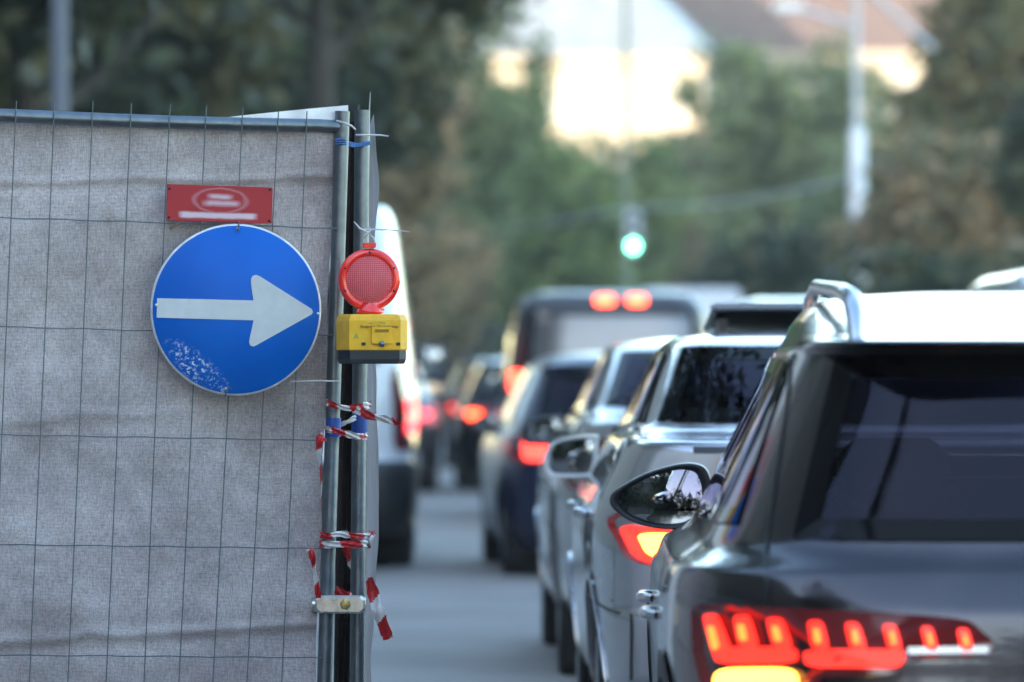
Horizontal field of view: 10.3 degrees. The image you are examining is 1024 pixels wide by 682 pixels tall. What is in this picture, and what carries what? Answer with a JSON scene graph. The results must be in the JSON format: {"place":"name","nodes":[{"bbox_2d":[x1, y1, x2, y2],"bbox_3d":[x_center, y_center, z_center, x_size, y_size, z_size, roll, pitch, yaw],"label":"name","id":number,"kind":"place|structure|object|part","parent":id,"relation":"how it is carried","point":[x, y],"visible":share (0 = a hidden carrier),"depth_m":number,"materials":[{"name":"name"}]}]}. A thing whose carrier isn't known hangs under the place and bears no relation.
{"place":"outdoors","nodes":[
{"label":"outdoors","id":0,"kind":"place"},
{"bbox_2d":[316,422,575,681],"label":"road","id":1,"kind":"structure","parent":0,"point":[457,608],"depth_m":32.84,"materials":[{"name":"grey asphalt"}]},
{"bbox_2d":[50,0,67,110],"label":"street lamp","id":2,"kind":"object","parent":1,"relation":"on","point":[59,57],"depth_m":49.90,"materials":[{"name":"grey metal"}]},
{"bbox_2d":[0,0,241,110],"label":"tree","id":3,"kind":"object","parent":1,"relation":"on","point":[25,34],"visible":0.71,"depth_m":55.26,"materials":[{"name":"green plant"}]},
{"bbox_2d":[1,0,335,116],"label":"tree","id":4,"kind":"object","parent":1,"relation":"on","point":[181,62],"visible":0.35,"depth_m":82.76,"materials":[{"name":"green plant"}]},
{"bbox_2d":[0,101,349,681],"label":"fence","id":5,"kind":"object","parent":1,"relation":"on","point":[333,389],"visible":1,"depth_m":15.76,"materials":[{"name":"metal"}]},
{"bbox_2d":[0,105,347,681],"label":"privacy cloth","id":6,"kind":"object","parent":5,"relation":"hanging from","point":[62,373],"visible":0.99,"depth_m":15.70,"materials":[{"name":"grey fabric"}]},
{"bbox_2d":[290,380,339,381],"bbox_3d":[-0.544,0.111,15.719,0.138,0.006,0.005,0,0,-1],"label":"cable tie","id":7,"kind":"object","parent":6,"relation":"attached to","point":[318,381],"visible":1,"depth_m":15.72,"materials":[{"name":"grey plastic"}]},
{"bbox_2d":[169,221,180,229],"bbox_3d":[-0.928,-0.318,15.680,0.033,0.024,0.006,0,0,-1],"label":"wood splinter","id":8,"kind":"object","parent":5,"relation":"attached to","point":[175,225],"visible":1,"depth_m":15.68,"materials":[{"name":"brown"}]},
{"bbox_2d":[166,184,272,223],"bbox_3d":[-0.807,-0.379,15.708,0.297,0.100,0.008,2,-1,-14],"label":"red placard","id":9,"kind":"object","parent":5,"relation":"attached to","point":[213,203],"visible":1,"depth_m":15.71,"materials":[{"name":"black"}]},
{"bbox_2d":[150,221,320,396],"bbox_3d":[-0.760,-0.089,15.680,0.474,0.485,0.022,1,0,-10],"label":"arrow sign","id":10,"kind":"object","parent":5,"relation":"attached to","point":[235,309],"visible":1,"depth_m":15.68,"materials":[{"name":"metal"}]},
{"bbox_2d":[307,547,320,597],"bbox_3d":[-0.546,0.639,15.678,0.037,0.141,0.024,0,0,31],"label":"barrier tape","id":11,"kind":"object","parent":5,"relation":"attached to","point":[312,556],"visible":1,"depth_m":15.68,"materials":[{"name":"red plastic"}]},
{"bbox_2d":[316,432,326,504],"bbox_3d":[-0.526,0.351,15.678,0.037,0.200,0.024,0,0,42],"label":"barrier tape","id":12,"kind":"object","parent":5,"relation":"attached to","point":[320,438],"visible":1,"depth_m":15.68,"materials":[{"name":"red plastic"}]},
{"bbox_2d":[326,418,340,436],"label":"blue tape","id":13,"kind":"object","parent":5,"relation":"attached to","point":[334,422],"visible":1,"depth_m":15.82,"materials":[{"name":"blue plastic"}]},
{"bbox_2d":[311,595,364,613],"bbox_3d":[-0.483,0.732,15.837,0.150,0.050,0.110,0,0,-1],"label":"pole clamp","id":14,"kind":"object","parent":5,"relation":"attached to","point":[339,604],"visible":0.96,"depth_m":15.80,"materials":[{"name":"metal"}]},
{"bbox_2d":[334,586,351,594],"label":"barrier tape","id":15,"kind":"object","parent":14,"relation":"attached to","point":[340,591],"visible":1,"depth_m":15.90,"materials":[{"name":"red plastic"}]},
{"bbox_2d":[365,577,392,639],"bbox_3d":[-0.370,0.747,15.861,0.079,0.178,0.033,0,0,-1],"label":"barrier tape","id":16,"kind":"object","parent":14,"relation":"hanging from","point":[379,614],"visible":1,"depth_m":15.86,"materials":[{"name":"plastic"}]},
{"bbox_2d":[319,540,368,548],"bbox_3d":[-0.454,0.564,15.806,0.156,0.024,0.058,0,0,-25],"label":"barrier tape","id":17,"kind":"object","parent":5,"relation":"attached to","point":[347,544],"visible":1,"depth_m":15.79,"materials":[{"name":"plastic"}]},
{"bbox_2d":[319,531,371,538],"bbox_3d":[-0.452,0.538,15.811,0.162,0.024,0.048,0,0,-24],"label":"barrier tape","id":18,"kind":"object","parent":5,"relation":"attached to","point":[344,534],"visible":1,"depth_m":15.79,"materials":[{"name":"plastic"}]},
{"bbox_2d":[365,530,375,548],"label":"barrier tape","id":19,"kind":"object","parent":18,"relation":"attached to","point":[371,537],"visible":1,"depth_m":15.85,"materials":[{"name":"plastic"}]},
{"bbox_2d":[336,120,355,129],"bbox_3d":[-0.461,-0.600,15.780,0.056,0.029,0.044,0,0,-1],"label":"cable tie","id":20,"kind":"object","parent":5,"relation":"attached to","point":[352,126],"visible":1,"depth_m":15.77,"materials":[{"name":"grey"}]},
{"bbox_2d":[324,426,368,439],"bbox_3d":[-0.455,0.255,15.811,0.132,0.040,0.071,0,0,-15],"label":"barrier tape","id":21,"kind":"object","parent":5,"relation":"attached to","point":[350,434],"visible":1,"depth_m":15.79,"materials":[{"name":"plastic"}]},
{"bbox_2d":[326,399,371,410],"bbox_3d":[-0.446,0.178,15.803,0.136,0.034,0.050,0,0,-22],"label":"barrier tape","id":22,"kind":"object","parent":5,"relation":"attached to","point":[352,407],"visible":1,"depth_m":15.79,"materials":[{"name":"plastic"}]},
{"bbox_2d":[341,415,356,426],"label":"barrier tape","id":23,"kind":"object","parent":5,"relation":"attached to","point":[349,420],"visible":1,"depth_m":15.88,"materials":[{"name":"white plastic"}]},
{"bbox_2d":[368,92,370,133],"bbox_3d":[-0.396,-0.630,15.791,0.008,0.123,0.024,0,0,-1],"label":"cable tie","id":24,"kind":"object","parent":5,"relation":"attached to","point":[369,117],"visible":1,"depth_m":15.79,"materials":[{"name":"grey"}]},
{"bbox_2d":[355,134,388,136],"bbox_3d":[-0.389,-0.571,15.785,0.093,0.008,0.035,0,0,-1],"label":"cable tie","id":25,"kind":"object","parent":5,"relation":"attached to","point":[371,135],"visible":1,"depth_m":15.80,"materials":[{"name":"grey"}]},
{"bbox_2d":[352,406,400,425],"bbox_3d":[-0.377,0.205,15.779,0.138,0.059,0.035,0,0,6],"label":"barrier tape","id":26,"kind":"object","parent":5,"relation":"attached to","point":[364,413],"visible":1,"depth_m":15.78,"materials":[{"name":"plastic"}]},
{"bbox_2d":[238,0,475,172],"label":"tree","id":27,"kind":"object","parent":1,"relation":"on","point":[407,81],"visible":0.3,"depth_m":90.47,"materials":[{"name":"green plant"}]},
{"bbox_2d":[350,105,369,681],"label":"fence","id":28,"kind":"object","parent":1,"relation":"on","point":[359,447],"visible":0.54,"depth_m":15.93,"materials":[{"name":"metal"}]},
{"bbox_2d":[334,121,354,681],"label":"dark netting","id":29,"kind":"object","parent":28,"relation":"hanging from","point":[342,634],"visible":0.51,"depth_m":16.11,"materials":[{"name":"black fabric"}]},
{"bbox_2d":[342,548,350,569],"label":"barrier tape","id":30,"kind":"object","parent":28,"relation":"attached to","point":[347,553],"visible":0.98,"depth_m":15.98,"materials":[{"name":"red plastic"}]},
{"bbox_2d":[335,138,370,146],"bbox_3d":[-0.434,-0.552,15.887,0.029,0.023,0.180,0,0,31],"label":"blue twine","id":31,"kind":"object","parent":28,"relation":"attached to","point":[353,144],"visible":1,"depth_m":15.86,"materials":[{"name":"blue plastic"}]},
{"bbox_2d":[351,414,367,432],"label":"blue tape","id":32,"kind":"object","parent":28,"relation":"attached to","point":[360,424],"visible":0.71,"depth_m":15.93,"materials":[{"name":"blue plastic"}]},
{"bbox_2d":[336,243,406,363],"bbox_3d":[-0.384,-0.104,15.654,0.188,0.333,0.114,0,0,-8],"label":"warning lamp","id":33,"kind":"object","parent":28,"relation":"attached to","point":[369,332],"visible":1,"depth_m":15.64,"materials":[{"name":"red plastic"}]},
{"bbox_2d":[364,229,409,231],"bbox_3d":[-0.345,-0.305,15.680,0.126,0.009,0.005,0,0,-1],"label":"cable tie","id":34,"kind":"object","parent":33,"relation":"attached to","point":[387,230],"visible":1,"depth_m":15.68,"materials":[{"name":"grey plastic"}]},
{"bbox_2d":[354,222,375,245],"bbox_3d":[-0.404,-0.295,15.641,0.063,0.066,0.042,0,0,-1],"label":"hanging wire","id":35,"kind":"object","parent":34,"relation":"hanging from","point":[365,231],"visible":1,"depth_m":15.63,"materials":[{"name":"grey"}]},
{"bbox_2d":[365,115,378,681],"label":"privacy cloth","id":36,"kind":"object","parent":28,"relation":"hanging from","point":[372,515],"visible":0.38,"depth_m":16.75,"materials":[{"name":"grey fabric"}]},
{"bbox_2d":[322,206,449,564],"bbox_3d":[-1.680,0.343,42.318,2.445,2.667,5.548,0,0,-1],"label":"van","id":37,"kind":"object","parent":1,"relation":"on","point":[397,397],"visible":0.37,"depth_m":39.84,"materials":[{"name":"white paint"}]},
{"bbox_3d":[-1.646,-0.167,39.683,1.442,0.650,0.066,0,0,-1],"label":"rear window","id":38,"kind":"part","parent":37,"relation":"part of","materials":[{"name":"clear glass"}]},
{"bbox_2d":[270,0,541,161],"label":"tree","id":39,"kind":"object","parent":1,"relation":"on","point":[472,16],"visible":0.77,"depth_m":66.82,"materials":[{"name":"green plant"}]},
{"bbox_2d":[415,363,449,491],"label":"hatchback","id":40,"kind":"object","parent":1,"relation":"on","point":[429,439],"visible":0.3,"depth_m":63.34,"materials":[{"name":"grey metal"}]},
{"bbox_2d":[429,388,435,395],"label":"hatchback","id":41,"kind":"object","parent":1,"relation":"on","point":[433,391],"visible":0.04,"depth_m":82.33,"materials":[{"name":"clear glass"}]},
{"bbox_2d":[378,3,490,335],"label":"tree","id":42,"kind":"object","parent":1,"relation":"on","point":[423,183],"visible":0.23,"depth_m":117.53,"materials":[{"name":"green plant"}]},
{"bbox_2d":[404,212,503,421],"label":"tree","id":43,"kind":"object","parent":1,"relation":"on","point":[475,287],"visible":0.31,"depth_m":139.49,"materials":[{"name":"green plant"}]},
{"bbox_2d":[382,2,540,48],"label":"tree","id":44,"kind":"object","parent":1,"relation":"on","point":[489,30],"visible":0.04,"depth_m":127.77,"materials":[{"name":"green plant"}]},
{"bbox_2d":[412,305,512,380],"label":"tree","id":45,"kind":"object","parent":1,"relation":"on","point":[480,347],"visible":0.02,"depth_m":214.45,"materials":[{"name":"green plant"}]},
{"bbox_2d":[435,358,492,466],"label":"hatchback","id":46,"kind":"object","parent":1,"relation":"on","point":[463,376],"visible":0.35,"depth_m":78.41,"materials":[{"name":"black metal"}]},
{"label":"rear window","id":47,"kind":"part","parent":46,"relation":"part of","materials":[{"name":"glass"}]},
{"bbox_2d":[414,299,513,369],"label":"bush","id":48,"kind":"object","parent":1,"relation":"on","point":[500,354],"visible":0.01,"depth_m":237.06,"materials":[{"name":"green plant"}]},
{"bbox_2d":[448,357,505,489],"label":"hatchback","id":49,"kind":"object","parent":1,"relation":"on","point":[472,402],"visible":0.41,"depth_m":64.38,"materials":[{"name":"black metal"}]},
{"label":"side window","id":50,"kind":"part","parent":49,"relation":"part of","materials":[{"name":"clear glass"}]},
{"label":"rear window","id":51,"kind":"part","parent":49,"relation":"part of","materials":[{"name":"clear glass"}]},
{"bbox_2d":[410,5,564,372],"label":"tree","id":52,"kind":"object","parent":1,"relation":"on","point":[486,160],"visible":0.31,"depth_m":148.69,"materials":[{"name":"green plant"}]},
{"bbox_2d":[472,352,602,574],"bbox_3d":[0.722,0.874,40.078,1.984,1.588,4.163,0,0,-3],"label":"hatchback","id":53,"kind":"object","parent":1,"relation":"on","point":[545,386],"visible":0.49,"depth_m":38.42,"materials":[{"name":"blue paint"}]},
{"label":"side window","id":54,"kind":"part","parent":53,"relation":"part of","materials":[{"name":"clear glass"}]},
{"bbox_3d":[0.029,0.400,39.195,0.166,0.370,0.950,0,0,-3],"label":"side window","id":55,"kind":"part","parent":53,"relation":"part of","materials":[{"name":"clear glass"}]},
{"bbox_3d":[0.820,0.394,38.308,1.325,0.355,0.380,0,0,-3],"label":"rear window","id":56,"kind":"part","parent":53,"relation":"part of","materials":[{"name":"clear glass"}]},
{"bbox_2d":[459,70,647,324],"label":"tree","id":57,"kind":"object","parent":1,"relation":"on","point":[565,255],"visible":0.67,"depth_m":174.84,"materials":[{"name":"green plant"}]},
{"bbox_2d":[483,291,706,416],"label":"van","id":58,"kind":"object","parent":1,"relation":"on","point":[546,323],"visible":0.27,"depth_m":51.63,"materials":[{"name":"grey paint"}]},
{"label":"side window","id":59,"kind":"part","parent":58,"relation":"part of","materials":[{"name":"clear glass"}]},
{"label":"side window","id":60,"kind":"part","parent":58,"relation":"part of","materials":[{"name":"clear glass"}]},
{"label":"rear window","id":61,"kind":"part","parent":58,"relation":"part of","materials":[{"name":"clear glass"}]},
{"bbox_2d":[522,339,671,674],"bbox_3d":[1.059,0.805,27.748,2.004,1.628,4.692,0,0,-1],"label":"silver car","id":62,"kind":"object","parent":1,"relation":"on","point":[609,389],"visible":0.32,"depth_m":26.42,"materials":[{"name":"paint"}]},
{"bbox_3d":[0.410,0.225,28.062,0.271,0.329,1.081,0,0,-1],"label":"side window","id":63,"kind":"part","parent":62,"relation":"part of","materials":[{"name":"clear glass"}]},
{"bbox_3d":[0.387,0.191,26.900,0.126,0.270,1.101,0,0,-1],"label":"side window","id":64,"kind":"part","parent":62,"relation":"part of","materials":[{"name":"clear glass"}]},
{"bbox_3d":[1.091,0.174,26.274,1.345,0.256,0.640,0,0,-1],"label":"rear window","id":65,"kind":"part","parent":62,"relation":"part of","materials":[{"name":"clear glass"}]},
{"bbox_2d":[622,0,628,290],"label":"mast pole","id":66,"kind":"object","parent":1,"relation":"on","point":[625,204],"visible":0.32,"depth_m":169.93,"materials":[{"name":"grey metal"}]},
{"bbox_2d":[542,112,712,290],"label":"tree","id":67,"kind":"object","parent":1,"relation":"on","point":[652,168],"visible":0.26,"depth_m":203.75,"materials":[{"name":"green plant"}]},
{"bbox_2d":[543,303,802,681],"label":"silver car","id":68,"kind":"object","parent":1,"relation":"on","point":[691,398],"visible":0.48,"depth_m":19.45,"materials":[{"name":"paint"}]},
{"bbox_3d":[0.508,0.198,21.268,0.277,0.329,1.081,0,0,-1],"label":"side window","id":69,"kind":"part","parent":68,"relation":"part of","materials":[{"name":"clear glass"}]},
{"bbox_3d":[0.475,0.164,20.107,0.129,0.270,1.101,0,0,-1],"label":"side window","id":70,"kind":"part","parent":68,"relation":"part of","materials":[{"name":"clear glass"}]},
{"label":"rear window","id":71,"kind":"part","parent":68,"relation":"part of","materials":[{"name":"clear glass"}]},
{"bbox_2d":[643,289,739,318],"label":"box lorry","id":72,"kind":"object","parent":1,"relation":"on","point":[706,297],"visible":0.02,"depth_m":125.17,"materials":[{"name":"white metal"}]},
{"bbox_2d":[739,299,826,302],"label":"van","id":73,"kind":"object","parent":1,"relation":"on","point":[777,301],"visible":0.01,"depth_m":60.57,"materials":[{"name":"white paint"}]},
{"bbox_2d":[609,280,1023,681],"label":"sport utility car","id":74,"kind":"object","parent":1,"relation":"on","point":[851,509],"visible":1,"depth_m":12.09,"materials":[{"name":"grey paint"}]},
{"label":"side window","id":75,"kind":"part","parent":74,"relation":"part of","materials":[{"name":"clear glass"}]},
{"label":"side window","id":76,"kind":"part","parent":74,"relation":"part of","materials":[{"name":"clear glass"}]},
{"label":"side window","id":77,"kind":"part","parent":74,"relation":"part of","materials":[{"name":"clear glass"}]},
{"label":"rear window","id":78,"kind":"part","parent":74,"relation":"part of","materials":[{"name":"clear glass"}]},
{"bbox_2d":[969,268,1023,290],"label":"van","id":79,"kind":"object","parent":1,"relation":"on","point":[1011,280],"visible":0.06,"depth_m":31.54,"materials":[{"name":"white paint"}]},
{"bbox_2d":[428,0,714,387],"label":"town house","id":80,"kind":"structure","parent":0,"point":[587,35],"depth_m":345.20,"materials":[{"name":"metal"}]},
{"bbox_2d":[544,84,564,118],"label":"window","id":81,"kind":"structure","parent":80,"relation":"in","point":[558,105],"depth_m":345.14,"materials":[{"name":"white"}]},
{"bbox_2d":[599,84,622,118],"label":"window","id":82,"kind":"structure","parent":80,"relation":"in","point":[611,94],"depth_m":345.14,"materials":[{"name":"white"}]},
{"bbox_2d":[601,147,622,166],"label":"window","id":83,"kind":"structure","parent":80,"relation":"in","point":[620,162],"depth_m":345.14,"materials":[{"name":"white"}]},
{"bbox_2d":[660,84,685,118],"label":"window","id":84,"kind":"structure","parent":80,"relation":"in","point":[669,111],"depth_m":345.23,"materials":[{"name":"white glass"}]},
{"bbox_2d":[668,0,1021,246],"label":"town house","id":85,"kind":"structure","parent":0,"point":[885,36],"depth_m":367.08,"materials":[{"name":"ceramic"}]},
{"bbox_2d":[703,83,707,109],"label":"window","id":86,"kind":"structure","parent":85,"relation":"in","point":[704,84],"depth_m":366.24,"materials":[{"name":"white"}]},
{"bbox_2d":[799,86,812,102],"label":"window","id":87,"kind":"structure","parent":85,"relation":"in","point":[807,89],"depth_m":366.33,"materials":[{"name":"white"}]},
{"bbox_2d":[846,83,869,115],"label":"window","id":88,"kind":"structure","parent":85,"relation":"in","point":[862,107],"depth_m":366.42,"materials":[{"name":"white"}]},
{"bbox_2d":[899,83,914,90],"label":"window","id":89,"kind":"structure","parent":85,"relation":"in","point":[904,84],"depth_m":366.33,"materials":[{"name":"white"}]},
{"label":"ground","id":90,"kind":"structure","parent":0,"visible":0},
{"bbox_2d":[629,129,729,288],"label":"tree","id":91,"kind":"object","parent":90,"relation":"on","point":[682,268],"visible":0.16,"depth_m":228.91,"materials":[{"name":"green plant"}]},
{"bbox_2d":[674,88,755,266],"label":"tree","id":92,"kind":"object","parent":90,"relation":"on","point":[692,248],"visible":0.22,"depth_m":215.11,"materials":[{"name":"green plant"}]},
{"bbox_2d":[682,218,878,301],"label":"bush","id":93,"kind":"object","parent":90,"relation":"on","point":[765,263],"visible":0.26,"depth_m":127.94,"materials":[{"name":"green plant"}]},
{"bbox_2d":[663,26,903,267],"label":"tree","id":94,"kind":"object","parent":90,"relation":"on","point":[776,127],"visible":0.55,"depth_m":188.20,"materials":[{"name":"green plant"}]},
{"bbox_2d":[772,121,898,233],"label":"tree","id":95,"kind":"object","parent":90,"relation":"on","point":[822,207],"visible":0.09,"depth_m":149.24,"materials":[{"name":"green plant"}]},
{"bbox_2d":[772,0,934,287],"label":"street lamp","id":96,"kind":"object","parent":90,"relation":"on","point":[857,146],"visible":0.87,"depth_m":109.94,"materials":[{"name":"grey metal"}]},
{"bbox_2d":[492,178,848,230],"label":"span wire","id":97,"kind":"object","parent":96,"relation":"attached to","point":[838,181],"visible":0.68,"depth_m":129.36,"materials":[{"name":"grey paint"}]},
{"bbox_2d":[626,209,639,254],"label":"traffic light","id":98,"kind":"object","parent":97,"relation":"hanging from","point":[632,232],"visible":1,"depth_m":140.00,"materials":[{"name":"grey"}]},
{"bbox_2d":[794,226,1023,298],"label":"bush","id":99,"kind":"object","parent":90,"relation":"on","point":[896,272],"visible":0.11,"depth_m":86.48,"materials":[{"name":"green plant"}]},
{"bbox_2d":[828,120,1021,282],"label":"tree","id":100,"kind":"object","parent":90,"relation":"on","point":[930,193],"visible":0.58,"depth_m":104.04,"materials":[{"name":"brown plant"}]},
{"bbox_2d":[877,0,1023,246],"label":"tree","id":101,"kind":"object","parent":90,"relation":"on","point":[958,88],"visible":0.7,"depth_m":116.91,"materials":[{"name":"green plant"}]},
{"bbox_2d":[975,72,1023,252],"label":"tree","id":102,"kind":"object","parent":90,"relation":"on","point":[1009,153],"visible":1,"depth_m":91.00,"materials":[{"name":"green plant"}]}
]}

